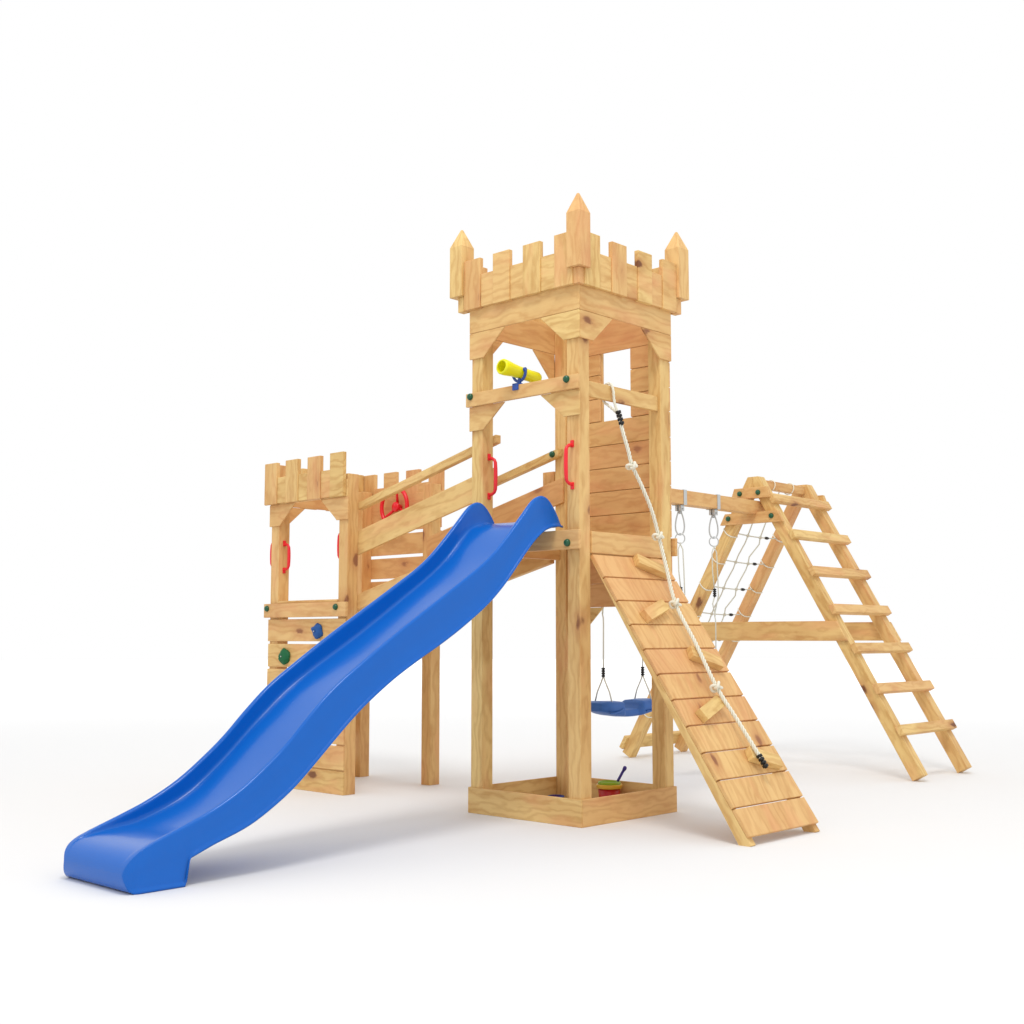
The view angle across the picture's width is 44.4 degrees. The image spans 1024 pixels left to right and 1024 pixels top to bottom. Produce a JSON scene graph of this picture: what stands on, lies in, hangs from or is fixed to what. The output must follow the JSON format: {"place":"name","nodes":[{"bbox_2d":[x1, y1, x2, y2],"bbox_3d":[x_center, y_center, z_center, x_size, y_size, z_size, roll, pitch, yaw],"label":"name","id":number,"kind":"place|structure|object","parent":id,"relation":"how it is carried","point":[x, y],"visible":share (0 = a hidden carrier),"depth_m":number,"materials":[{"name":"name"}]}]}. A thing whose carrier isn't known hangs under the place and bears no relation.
{"place":"outdoors","nodes":[
{"label":"outdoors","id":0,"kind":"place"},
{"bbox_2d":[0,659,1023,1023],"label":"ground","id":1,"kind":"structure","parent":0,"point":[392,891],"depth_m":5.36,"materials":[{"name":"white"}]},
{"bbox_2d":[63,496,562,894],"bbox_3d":[-0.818,0.737,6.172,0.557,1.796,2.629,-5,-8,43],"label":"slide","id":2,"kind":"object","parent":1,"relation":"on","point":[260,758],"visible":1,"depth_m":5.91,"materials":[{"name":"blue plastic"}]},
{"bbox_2d":[264,451,444,795],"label":"lookout tower","id":3,"kind":"structure","parent":1,"relation":"on","point":[337,491],"depth_m":8.71,"materials":[{"name":"brown wood"}]},
{"bbox_2d":[380,490,408,518],"bbox_3d":[-0.838,-0.036,9.186,0.310,0.310,0.092,-5,-8,43],"label":"steering wheel","id":4,"kind":"object","parent":3,"relation":"attached to","point":[396,506],"visible":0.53,"depth_m":9.17,"materials":[{"name":"red plastic"}]},
{"bbox_2d":[450,193,688,827],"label":"castle tower","id":5,"kind":"structure","parent":1,"relation":"on","point":[573,309],"depth_m":7.38,"materials":[{"name":"brown wood"}]},
{"bbox_2d":[357,435,563,610],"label":"sloping bridge","id":6,"kind":"structure","parent":5,"relation":"attached to","point":[448,501],"depth_m":8.08,"materials":[{"name":"brown wood"}]},
{"bbox_2d":[496,359,541,390],"bbox_3d":[0.046,-0.786,7.295,0.117,0.169,0.311,-5,-8,43],"label":"telescope","id":7,"kind":"object","parent":5,"relation":"attached to","point":[504,367],"visible":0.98,"depth_m":7.25,"materials":[{"name":"yellow plastic"}]},
{"bbox_2d":[602,382,768,768],"bbox_3d":[0.997,0.305,6.981,0.962,2.141,0.289,-4,-7,33],"label":"knotted rope","id":8,"kind":"object","parent":5,"relation":"hanging from","point":[674,601],"visible":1,"depth_m":7.08,"materials":[{"name":"white fabric"}]},
{"bbox_2d":[596,780,621,796],"bbox_3d":[0.587,1.702,7.569,0.158,0.152,0.158,-5,-8,43],"label":"sand bucket","id":9,"kind":"object","parent":1,"relation":"on","point":[608,787],"visible":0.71,"depth_m":7.52,"materials":[{"name":"red plastic"}]},
{"bbox_2d":[616,766,626,781],"bbox_3d":[0.663,1.584,7.588,0.065,0.097,0.025,0,-6,4],"label":"toy shovel","id":10,"kind":"object","parent":9,"relation":"in","point":[621,773],"visible":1,"depth_m":7.58,"materials":[{"name":"plastic"}]},
{"bbox_2d":[590,531,819,846],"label":"climbing ramp","id":11,"kind":"structure","parent":1,"relation":"on","point":[636,586],"depth_m":6.69,"materials":[{"name":"brown wood"}]},
{"bbox_2d":[543,471,971,780],"bbox_3d":[1.371,0.801,9.311,2.700,2.289,3.318,-5,-8,43],"label":"ladder swing set","id":12,"kind":"object","parent":1,"relation":"on","point":[742,505],"visible":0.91,"depth_m":9.81,"materials":[{"name":"brown wood"}]},
{"bbox_2d":[591,608,651,716],"bbox_3d":[0.767,0.595,8.670,0.208,1.618,0.610,-5,-8,43],"label":"swing","id":13,"kind":"object","parent":12,"relation":"hanging from","point":[635,706],"visible":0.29,"depth_m":8.49,"materials":[{"name":"plastic"}]},
{"bbox_2d":[672,489,720,648],"bbox_3d":[1.387,0.660,9.322,0.208,1.618,0.610,-5,-8,43],"label":"swing","id":14,"kind":"object","parent":12,"relation":"hanging from","point":[680,509],"visible":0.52,"depth_m":9.47,"materials":[{"name":"metal"}]},
{"bbox_2d":[644,480,793,717],"bbox_3d":[1.808,0.755,10.569,1.193,1.948,0.853,-5,-8,43],"label":"climbing net","id":15,"kind":"object","parent":12,"relation":"attached to","point":[760,537],"visible":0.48,"depth_m":10.49,"materials":[{"name":"white fabric"}]},
{"bbox_2d":[0,0,1023,660],"label":"sky","id":16,"kind":"structure","parent":0,"point":[229,229],"materials":[{"name":"white"}]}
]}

